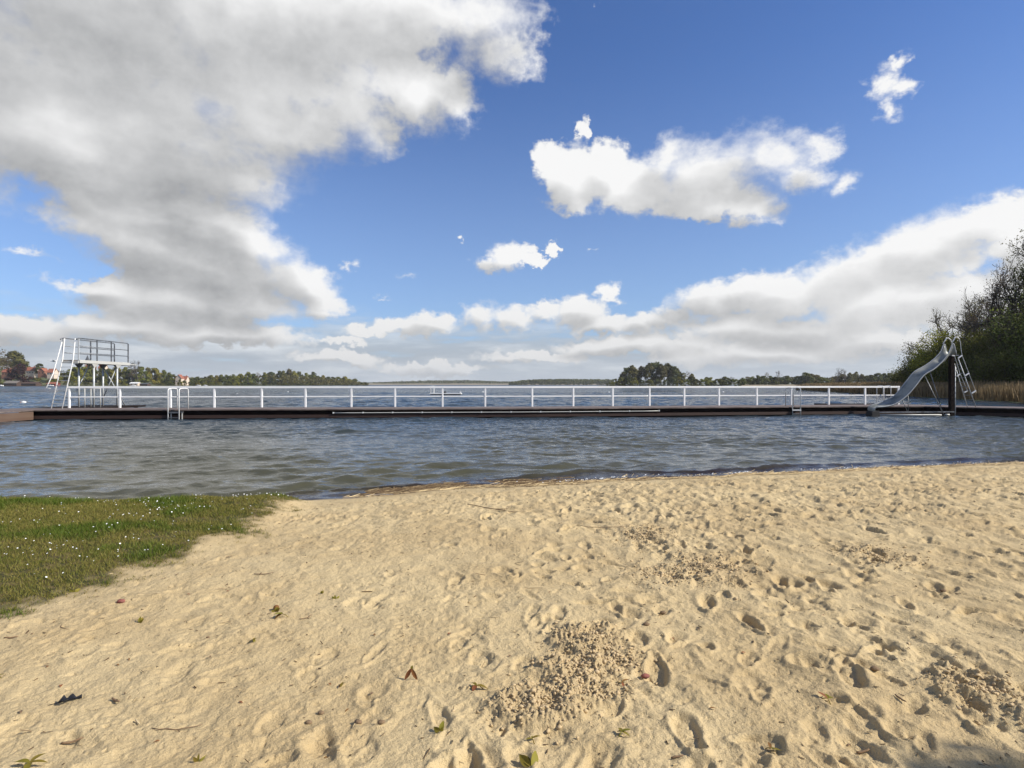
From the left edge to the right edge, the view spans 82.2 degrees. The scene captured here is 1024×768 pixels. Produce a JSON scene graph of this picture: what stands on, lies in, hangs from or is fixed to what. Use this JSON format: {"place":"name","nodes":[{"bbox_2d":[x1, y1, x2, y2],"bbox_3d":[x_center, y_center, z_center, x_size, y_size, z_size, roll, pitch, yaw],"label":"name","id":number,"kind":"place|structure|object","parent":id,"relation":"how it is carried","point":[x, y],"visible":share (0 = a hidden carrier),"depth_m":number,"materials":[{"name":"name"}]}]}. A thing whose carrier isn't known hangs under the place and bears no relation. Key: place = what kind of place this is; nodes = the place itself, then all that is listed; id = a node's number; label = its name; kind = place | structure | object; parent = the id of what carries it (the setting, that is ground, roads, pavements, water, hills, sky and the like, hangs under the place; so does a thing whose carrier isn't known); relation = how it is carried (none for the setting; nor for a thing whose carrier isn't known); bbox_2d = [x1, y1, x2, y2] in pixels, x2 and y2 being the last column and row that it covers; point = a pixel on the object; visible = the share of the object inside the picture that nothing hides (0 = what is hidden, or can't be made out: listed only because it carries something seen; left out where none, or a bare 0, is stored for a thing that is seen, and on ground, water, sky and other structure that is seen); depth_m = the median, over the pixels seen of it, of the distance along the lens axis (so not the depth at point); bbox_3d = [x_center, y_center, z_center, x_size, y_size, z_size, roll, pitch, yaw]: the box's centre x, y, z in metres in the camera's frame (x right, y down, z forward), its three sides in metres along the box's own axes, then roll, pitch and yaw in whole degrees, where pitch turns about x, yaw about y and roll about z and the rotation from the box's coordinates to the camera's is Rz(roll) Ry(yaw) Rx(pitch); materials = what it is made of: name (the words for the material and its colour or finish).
{"place":"outdoors","nodes":[
{"label":"outdoors","id":0,"kind":"place"},
{"bbox_2d":[46,338,134,407],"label":"diving tower","id":1,"kind":"structure","parent":0,"point":[78,363],"depth_m":32.12,"materials":[{"name":"metal"}]},
{"bbox_2d":[0,492,310,619],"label":"grass","id":2,"kind":"structure","parent":0,"point":[164,501],"depth_m":5.86,"materials":[{"name":"green plant"}]},
{"bbox_2d":[0,369,332,385],"bbox_3d":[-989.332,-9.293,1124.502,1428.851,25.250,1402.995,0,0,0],"label":"shore","id":3,"kind":"structure","parent":0,"point":[42,381],"depth_m":744.59,"materials":[{"name":"green plant"}]},
{"bbox_2d":[0,355,15,369],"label":"tree","id":4,"kind":"object","parent":3,"relation":"on","point":[6,364],"visible":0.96,"depth_m":659.33,"materials":[{"name":"brown plant"}]},
{"bbox_2d":[1,368,14,378],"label":"house","id":5,"kind":"structure","parent":3,"relation":"on","point":[4,373],"depth_m":655.01,"materials":[{"name":"brown brick"}]},
{"bbox_2d":[4,381,21,385],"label":"boathouse","id":6,"kind":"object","parent":3,"relation":"on","point":[12,383],"visible":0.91,"depth_m":628.80,"materials":[{"name":"grey fabric"}]},
{"bbox_2d":[1,350,29,367],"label":"tree","id":7,"kind":"object","parent":3,"relation":"on","point":[14,355],"visible":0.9,"depth_m":695.15,"materials":[{"name":"green plant"}]},
{"bbox_2d":[3,363,32,382],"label":"tree","id":8,"kind":"object","parent":3,"relation":"on","point":[18,371],"visible":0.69,"depth_m":651.81,"materials":[{"name":"plant"}]},
{"bbox_2d":[21,382,41,385],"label":"boathouse","id":9,"kind":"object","parent":3,"relation":"on","point":[31,384],"visible":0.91,"depth_m":634.00,"materials":[{"name":"brown wood"}]},
{"bbox_2d":[26,366,37,377],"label":"house","id":10,"kind":"structure","parent":3,"relation":"on","point":[30,372],"depth_m":690.01,"materials":[{"name":"beige paint"}]},
{"bbox_2d":[34,363,43,373],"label":"tree","id":11,"kind":"object","parent":3,"relation":"on","point":[37,366],"visible":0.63,"depth_m":686.44,"materials":[{"name":"green plant"}]},
{"bbox_2d":[38,368,47,377],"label":"house","id":12,"kind":"structure","parent":3,"relation":"on","point":[42,373],"depth_m":672.01,"materials":[{"name":"brown brick"}]},
{"bbox_2d":[46,369,58,378],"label":"house","id":13,"kind":"structure","parent":3,"relation":"on","point":[49,372],"depth_m":668.55,"materials":[{"name":"beige paint"}]},
{"bbox_2d":[66,367,82,380],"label":"tree","id":14,"kind":"object","parent":3,"relation":"on","point":[74,377],"visible":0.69,"depth_m":658.24,"materials":[{"name":"green plant"}]},
{"bbox_2d":[80,366,92,382],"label":"tree","id":15,"kind":"object","parent":3,"relation":"on","point":[88,378],"visible":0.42,"depth_m":747.03,"materials":[{"name":"green plant"}]},
{"bbox_2d":[88,366,100,382],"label":"tree","id":16,"kind":"object","parent":3,"relation":"on","point":[91,374],"visible":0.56,"depth_m":758.49,"materials":[{"name":"green plant"}]},
{"bbox_2d":[97,367,107,384],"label":"tree","id":17,"kind":"object","parent":3,"relation":"on","point":[99,379],"visible":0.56,"depth_m":724.99,"materials":[{"name":"green plant"}]},
{"bbox_2d":[108,367,122,383],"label":"tree","id":18,"kind":"object","parent":3,"relation":"on","point":[111,372],"visible":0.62,"depth_m":755.19,"materials":[{"name":"green plant"}]},
{"bbox_2d":[121,367,130,384],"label":"tree","id":19,"kind":"object","parent":3,"relation":"on","point":[124,371],"visible":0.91,"depth_m":756.84,"materials":[{"name":"green plant"}]},
{"bbox_2d":[123,369,140,382],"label":"tree","id":20,"kind":"object","parent":3,"relation":"on","point":[131,377],"visible":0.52,"depth_m":756.76,"materials":[{"name":"green plant"}]},
{"bbox_2d":[130,361,139,380],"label":"tree","id":21,"kind":"object","parent":3,"relation":"on","point":[134,370],"visible":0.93,"depth_m":689.07,"materials":[{"name":"green plant"}]},
{"bbox_2d":[132,366,150,382],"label":"tree","id":22,"kind":"object","parent":3,"relation":"on","point":[140,374],"visible":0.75,"depth_m":756.30,"materials":[{"name":"green plant"}]},
{"bbox_2d":[145,368,161,383],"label":"tree","id":23,"kind":"object","parent":3,"relation":"on","point":[155,379],"visible":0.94,"depth_m":785.19,"materials":[{"name":"green plant"}]},
{"bbox_2d":[159,370,166,383],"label":"tree","id":24,"kind":"object","parent":3,"relation":"on","point":[164,373],"visible":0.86,"depth_m":795.15,"materials":[{"name":"green plant"}]},
{"bbox_2d":[165,372,173,384],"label":"tree","id":25,"kind":"object","parent":3,"relation":"on","point":[168,374],"visible":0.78,"depth_m":769.66,"materials":[{"name":"green plant"}]},
{"bbox_2d":[175,374,184,384],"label":"house","id":26,"kind":"structure","parent":3,"relation":"on","point":[179,376],"depth_m":765.01,"materials":[{"name":"beige paint"}]},
{"bbox_2d":[1,356,368,385],"bbox_3d":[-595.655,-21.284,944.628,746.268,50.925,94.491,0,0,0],"label":"wood","id":27,"kind":"object","parent":3,"relation":"on","point":[330,382],"visible":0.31,"depth_m":921.69,"materials":[{"name":"green plant"}]},
{"bbox_2d":[191,376,204,384],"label":"tree","id":28,"kind":"object","parent":3,"relation":"on","point":[200,380],"visible":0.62,"depth_m":795.24,"materials":[{"name":"green plant"}]},
{"bbox_2d":[220,375,233,384],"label":"tree","id":29,"kind":"object","parent":3,"relation":"on","point":[224,380],"visible":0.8,"depth_m":842.34,"materials":[{"name":"green plant"}]},
{"bbox_2d":[227,374,238,384],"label":"tree","id":30,"kind":"object","parent":3,"relation":"on","point":[233,377],"visible":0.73,"depth_m":848.43,"materials":[{"name":"green plant"}]},
{"bbox_2d":[236,374,243,384],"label":"tree","id":31,"kind":"object","parent":3,"relation":"on","point":[240,377],"visible":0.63,"depth_m":876.40,"materials":[{"name":"green plant"}]},
{"bbox_2d":[243,372,252,384],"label":"tree","id":32,"kind":"object","parent":3,"relation":"on","point":[248,374],"visible":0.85,"depth_m":865.80,"materials":[{"name":"green plant"}]},
{"bbox_2d":[248,373,259,382],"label":"tree","id":33,"kind":"object","parent":3,"relation":"on","point":[254,378],"visible":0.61,"depth_m":883.68,"materials":[{"name":"green plant"}]},
{"bbox_2d":[260,372,266,384],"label":"tree","id":34,"kind":"object","parent":3,"relation":"on","point":[264,378],"visible":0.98,"depth_m":903.94,"materials":[{"name":"green plant"}]},
{"bbox_2d":[269,372,277,384],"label":"tree","id":35,"kind":"object","parent":3,"relation":"on","point":[272,380],"visible":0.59,"depth_m":949.34,"materials":[{"name":"green plant"}]},
{"bbox_2d":[368,383,604,384],"bbox_3d":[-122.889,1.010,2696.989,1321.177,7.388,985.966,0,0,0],"label":"shore","id":36,"kind":"structure","parent":0,"point":[453,384],"depth_m":2370.51,"materials":[{"name":"green plant"}]},
{"bbox_2d":[373,380,508,383],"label":"wood","id":37,"kind":"object","parent":36,"relation":"on","point":[454,381],"visible":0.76,"depth_m":2539.95,"materials":[{"name":"green plant"}]},
{"bbox_2d":[122,379,860,384],"bbox_3d":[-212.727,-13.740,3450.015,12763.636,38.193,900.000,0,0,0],"label":"hills","id":38,"kind":"structure","parent":0,"point":[545,382],"depth_m":3137.26,"materials":[{"name":"green plant"}]},
{"bbox_2d":[0,464,1023,767],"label":"sand","id":39,"kind":"structure","parent":0,"point":[974,602],"depth_m":3.46,"materials":[{"name":"beige sand"}]},
{"bbox_2d":[16,753,47,767],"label":"leaf shoot","id":40,"kind":"object","parent":39,"relation":"on","point":[28,762],"visible":1,"depth_m":2.24,"materials":[{"name":"green plant"}]},
{"bbox_2d":[50,694,81,704],"bbox_3d":[-2.059,1.453,2.706,0.123,0.030,0.037,0,0,-37],"label":"feather","id":41,"kind":"object","parent":39,"relation":"on","point":[70,697],"visible":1,"depth_m":2.72,"materials":[{"name":"black"}]},
{"bbox_2d":[61,737,83,743],"bbox_3d":[-1.808,1.468,2.411,0.076,0.015,0.010,0,0,-25],"label":"twig","id":42,"kind":"object","parent":39,"relation":"on","point":[69,742],"visible":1,"depth_m":2.41,"materials":[{"name":"brown wood"}]},
{"bbox_2d":[4,493,278,576],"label":"daisies","id":43,"kind":"object","parent":39,"relation":"on","point":[117,522],"visible":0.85,"depth_m":6.32,"materials":[{"name":"white plant"}]},
{"bbox_2d":[152,724,202,729],"bbox_3d":[-1.429,1.463,2.498,0.201,0.012,0.024,0,0,-12],"label":"twig","id":44,"kind":"object","parent":39,"relation":"on","point":[175,729],"visible":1,"depth_m":2.49,"materials":[{"name":"beige wood"}]},
{"bbox_2d":[404,666,416,679],"bbox_3d":[-0.501,1.434,2.911,0.064,0.073,0.007,0,0,0],"label":"leaf shoot","id":45,"kind":"object","parent":39,"relation":"on","point":[410,671],"visible":1,"depth_m":2.91,"materials":[{"name":"brown plant"}]},
{"bbox_2d":[434,721,443,732],"bbox_3d":[-0.298,1.439,2.451,0.046,0.036,0.040,0,0,-33],"label":"leaf shoot","id":46,"kind":"object","parent":39,"relation":"on","point":[439,728],"visible":1,"depth_m":2.45,"materials":[{"name":"green plant"}]},
{"bbox_2d":[471,682,487,690],"bbox_3d":[-0.162,1.461,2.817,0.088,0.030,0.055,0,0,16],"label":"leaf shoot","id":47,"kind":"object","parent":39,"relation":"on","point":[474,687],"visible":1,"depth_m":2.83,"materials":[{"name":"brown plant"}]},
{"bbox_2d":[0,467,1023,767],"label":"plant crumbs","id":48,"kind":"object","parent":39,"relation":"on","point":[566,619],"visible":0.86,"depth_m":3.57,"materials":[{"name":"brown plant"}]},
{"bbox_2d":[519,751,538,766],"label":"leaf shoot","id":49,"kind":"object","parent":39,"relation":"on","point":[525,761],"visible":1,"depth_m":2.26,"materials":[{"name":"green plant"}]},
{"bbox_2d":[617,728,629,736],"bbox_3d":[0.466,1.445,2.441,0.060,0.022,0.051,0,0,0],"label":"leaf shoot","id":50,"kind":"object","parent":39,"relation":"on","point":[620,730],"visible":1,"depth_m":2.44,"materials":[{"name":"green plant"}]},
{"bbox_2d":[344,459,1023,497],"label":"reed wrack","id":51,"kind":"object","parent":39,"relation":"on","point":[444,486],"visible":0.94,"depth_m":10.38,"materials":[{"name":"brown plant"}]},
{"bbox_2d":[0,385,1023,499],"bbox_3d":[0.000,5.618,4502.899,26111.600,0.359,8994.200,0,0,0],"label":"lake water","id":52,"kind":"structure","parent":0,"point":[316,458],"depth_m":17.23,"materials":[{"name":"blue liquid"}]},
{"bbox_2d":[429,388,461,394],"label":"bathing raft","id":53,"kind":"object","parent":52,"relation":"on","point":[444,393],"visible":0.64,"depth_m":96.12,"materials":[{"name":"white"}]},
{"bbox_2d":[0,403,1023,421],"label":"bathing pier","id":54,"kind":"structure","parent":52,"relation":"in","point":[110,412],"depth_m":30.36,"materials":[{"name":"brown wood"}]},
{"bbox_2d":[84,388,100,407],"bbox_3d":[-22.971,0.744,31.869,1.632,1.057,0.642,0,0,39],"label":"landing railing","id":55,"kind":"object","parent":54,"relation":"on","point":[90,395],"visible":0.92,"depth_m":31.58,"materials":[{"name":"white metal"}]},
{"bbox_2d":[167,388,188,418],"bbox_3d":[-16.483,1.234,29.107,0.743,2.082,0.857,0,0,0],"label":"swimming ladder","id":56,"kind":"object","parent":54,"relation":"attached to","point":[170,417],"visible":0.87,"depth_m":28.71,"materials":[{"name":"metal"}]},
{"bbox_2d":[67,386,899,407],"bbox_3d":[0.378,0.691,33.021,47.397,1.135,0.894,0,0,-7],"label":"pier railing","id":57,"kind":"object","parent":54,"relation":"on","point":[214,396],"visible":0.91,"depth_m":32.39,"materials":[{"name":"white metal"}]},
{"bbox_2d":[333,410,659,413],"bbox_3d":[-0.533,1.433,30.235,16.992,0.097,0.366,0,0,-6],"label":"handhold pipe","id":58,"kind":"object","parent":54,"relation":"attached to","point":[493,412],"visible":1,"depth_m":30.04,"materials":[{"name":"metal"}]},
{"bbox_2d":[785,387,800,414],"bbox_3d":[15.763,1.238,32.891,0.501,2.082,0.903,0,0,0],"label":"swimming ladder","id":59,"kind":"object","parent":54,"relation":"attached to","point":[793,400],"visible":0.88,"depth_m":32.49,"materials":[{"name":"metal"}]},
{"bbox_2d":[866,337,975,416],"bbox_3d":[22.164,0.609,31.830,5.663,6.338,0.660,0,0,0],"label":"water slide","id":60,"kind":"object","parent":54,"relation":"attached to","point":[910,384],"visible":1,"depth_m":31.85,"materials":[{"name":"metal"}]},
{"bbox_2d":[509,379,613,384],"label":"wood","id":61,"kind":"object","parent":52,"relation":"in","point":[566,381],"visible":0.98,"depth_m":1717.41,"materials":[{"name":"green plant"}]},
{"bbox_2d":[796,379,1023,402],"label":"reeds","id":62,"kind":"object","parent":52,"relation":"in","point":[1012,391],"visible":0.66,"depth_m":71.20,"materials":[{"name":"plant"}]},
{"bbox_2d":[0,0,1023,381],"label":"sky","id":63,"kind":"structure","parent":0,"point":[361,190],"materials":[{"name":"blue"}]},
{"bbox_2d":[741,384,795,385],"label":"shore","id":64,"kind":"structure","parent":0,"point":[770,385],"depth_m":543.16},
{"bbox_2d":[753,375,763,384],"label":"tree","id":65,"kind":"object","parent":64,"relation":"on","point":[758,380],"visible":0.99,"depth_m":563.51,"materials":[{"name":"green plant"}]},
{"bbox_2d":[755,376,770,384],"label":"tree","id":66,"kind":"object","parent":64,"relation":"on","point":[765,380],"visible":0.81,"depth_m":564.41,"materials":[{"name":"green plant"}]},
{"bbox_2d":[770,377,779,384],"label":"tree","id":67,"kind":"object","parent":64,"relation":"on","point":[774,381],"visible":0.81,"depth_m":584.20,"materials":[{"name":"green plant"}]},
{"bbox_2d":[780,375,791,384],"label":"tree","id":68,"kind":"object","parent":64,"relation":"on","point":[787,379],"visible":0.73,"depth_m":595.06,"materials":[{"name":"green plant"}]},
{"bbox_2d":[794,376,805,384],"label":"tree","id":69,"kind":"object","parent":64,"relation":"on","point":[798,381],"visible":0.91,"depth_m":581.06,"materials":[{"name":"green plant"}]},
{"bbox_2d":[798,372,814,382],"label":"tree","id":70,"kind":"object","parent":64,"relation":"on","point":[809,378],"visible":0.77,"depth_m":577.67,"materials":[{"name":"green plant"}]},
{"bbox_2d":[815,377,830,382],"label":"tree","id":71,"kind":"object","parent":64,"relation":"on","point":[822,379],"visible":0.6,"depth_m":581.18,"materials":[{"name":"green plant"}]},
{"bbox_2d":[845,372,854,382],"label":"tree","id":72,"kind":"object","parent":64,"relation":"on","point":[849,379],"visible":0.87,"depth_m":592.49,"materials":[{"name":"green plant"}]},
{"bbox_2d":[869,373,883,381],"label":"tree","id":73,"kind":"object","parent":64,"relation":"on","point":[876,378],"visible":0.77,"depth_m":581.65,"materials":[{"name":"green plant"}]},
{"bbox_2d":[805,390,1022,402],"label":"bank","id":74,"kind":"structure","parent":0,"point":[924,397],"depth_m":74.91,"materials":[{"name":"plant"}]},
{"bbox_2d":[887,363,905,382],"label":"shrub","id":75,"kind":"object","parent":74,"relation":"on","point":[895,377],"visible":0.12,"depth_m":112.27,"materials":[{"name":"green plant"}]},
{"bbox_2d":[892,358,917,382],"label":"tree","id":76,"kind":"object","parent":74,"relation":"on","point":[901,370],"visible":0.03,"depth_m":105.14,"materials":[{"name":"green plant"}]},
{"bbox_2d":[902,362,926,382],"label":"shrub","id":77,"kind":"object","parent":74,"relation":"on","point":[908,375],"visible":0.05,"depth_m":94.66,"materials":[{"name":"green plant"}]},
{"bbox_2d":[897,340,935,382],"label":"tree","id":78,"kind":"object","parent":74,"relation":"on","point":[909,354],"visible":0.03,"depth_m":99.29,"materials":[{"name":"green plant"}]},
{"bbox_2d":[903,325,975,381],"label":"tree","id":79,"kind":"object","parent":74,"relation":"on","point":[921,355],"visible":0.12,"depth_m":92.05,"materials":[{"name":"green plant"}]},
{"bbox_2d":[920,356,958,382],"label":"shrub","id":80,"kind":"object","parent":74,"relation":"on","point":[938,380],"visible":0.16,"depth_m":88.87,"materials":[{"name":"green plant"}]},
{"bbox_2d":[925,351,975,383],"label":"shrub","id":81,"kind":"object","parent":74,"relation":"on","point":[945,376],"visible":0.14,"depth_m":86.59,"materials":[{"name":"green plant"}]},
{"bbox_2d":[923,327,984,380],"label":"tree","id":82,"kind":"object","parent":74,"relation":"on","point":[939,347],"visible":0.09,"depth_m":89.53,"materials":[{"name":"green plant"}]},
{"bbox_2d":[902,292,1014,350],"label":"tree","id":83,"kind":"object","parent":74,"relation":"on","point":[950,323],"visible":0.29,"depth_m":103.32,"materials":[{"name":"green plant"}]},
{"bbox_2d":[937,285,1015,351],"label":"tree","id":84,"kind":"object","parent":74,"relation":"on","point":[969,317],"visible":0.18,"depth_m":91.36,"materials":[{"name":"green plant"}]},
{"bbox_2d":[946,346,1009,381],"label":"shrub","id":85,"kind":"object","parent":74,"relation":"on","point":[982,352],"visible":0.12,"depth_m":78.03,"materials":[{"name":"green plant"}]},
{"bbox_2d":[956,317,1005,376],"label":"tree","id":86,"kind":"object","parent":74,"relation":"on","point":[979,347],"visible":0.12,"depth_m":85.46,"materials":[{"name":"green plant"}]},
{"bbox_2d":[948,259,1023,354],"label":"tree","id":87,"kind":"object","parent":74,"relation":"on","point":[1003,284],"visible":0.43,"depth_m":79.66,"materials":[{"name":"green plant"}]},
{"bbox_2d":[962,343,1023,383],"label":"shrub","id":88,"kind":"object","parent":74,"relation":"on","point":[995,366],"visible":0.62,"depth_m":71.50,"materials":[{"name":"green plant"}]},
{"bbox_2d":[975,305,1023,381],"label":"tree","id":89,"kind":"object","parent":74,"relation":"on","point":[1004,348],"visible":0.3,"depth_m":73.58,"materials":[{"name":"green plant"}]},
{"bbox_2d":[980,288,1023,382],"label":"tree","id":90,"kind":"object","parent":74,"relation":"on","point":[1019,362],"visible":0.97,"depth_m":68.42,"materials":[{"name":"green plant"}]},
{"bbox_2d":[986,260,1023,333],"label":"tree","id":91,"kind":"object","parent":74,"relation":"on","point":[1019,299],"visible":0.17,"depth_m":78.13,"materials":[{"name":"green plant"}]},
{"bbox_2d":[1000,229,1023,317],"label":"tree","id":92,"kind":"object","parent":74,"relation":"on","point":[1018,253],"visible":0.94,"depth_m":76.45,"materials":[{"name":"green plant"}]},
{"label":"islet","id":93,"kind":"structure","parent":0,"visible":0},
{"bbox_2d":[623,376,633,385],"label":"islet bush","id":94,"kind":"object","parent":93,"relation":"on","point":[628,379],"visible":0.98,"depth_m":596.41,"materials":[{"name":"green plant"}]},
{"bbox_2d":[627,365,638,385],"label":"islet tree","id":95,"kind":"object","parent":93,"relation":"on","point":[633,372],"visible":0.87,"depth_m":603.90,"materials":[{"name":"green plant"}]},
{"bbox_2d":[642,363,654,383],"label":"islet tree","id":96,"kind":"object","parent":93,"relation":"on","point":[647,370],"visible":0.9,"depth_m":603.87,"materials":[{"name":"green plant"}]},
{"bbox_2d":[650,362,663,384],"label":"islet tree","id":97,"kind":"object","parent":93,"relation":"on","point":[655,365],"visible":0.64,"depth_m":608.30,"materials":[{"name":"green plant"}]},
{"bbox_2d":[655,364,666,384],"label":"islet tree","id":98,"kind":"object","parent":93,"relation":"on","point":[661,372],"visible":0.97,"depth_m":601.59,"materials":[{"name":"green plant"}]},
{"bbox_2d":[664,363,673,383],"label":"islet tree","id":99,"kind":"object","parent":93,"relation":"on","point":[668,366],"visible":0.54,"depth_m":613.87,"materials":[{"name":"green plant"}]},
{"bbox_2d":[667,366,679,385],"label":"islet tree","id":100,"kind":"object","parent":93,"relation":"on","point":[675,372],"visible":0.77,"depth_m":612.14,"materials":[{"name":"green plant"}]},
{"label":"islet","id":101,"kind":"structure","parent":0,"visible":0},
{"bbox_2d":[697,378,710,385],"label":"bush","id":102,"kind":"object","parent":101,"relation":"on","point":[706,380],"visible":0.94,"depth_m":573.26,"materials":[{"name":"green plant"}]},
{"bbox_2d":[718,376,729,385],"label":"bush","id":103,"kind":"object","parent":101,"relation":"on","point":[724,378],"visible":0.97,"depth_m":576.42,"materials":[{"name":"green plant"}]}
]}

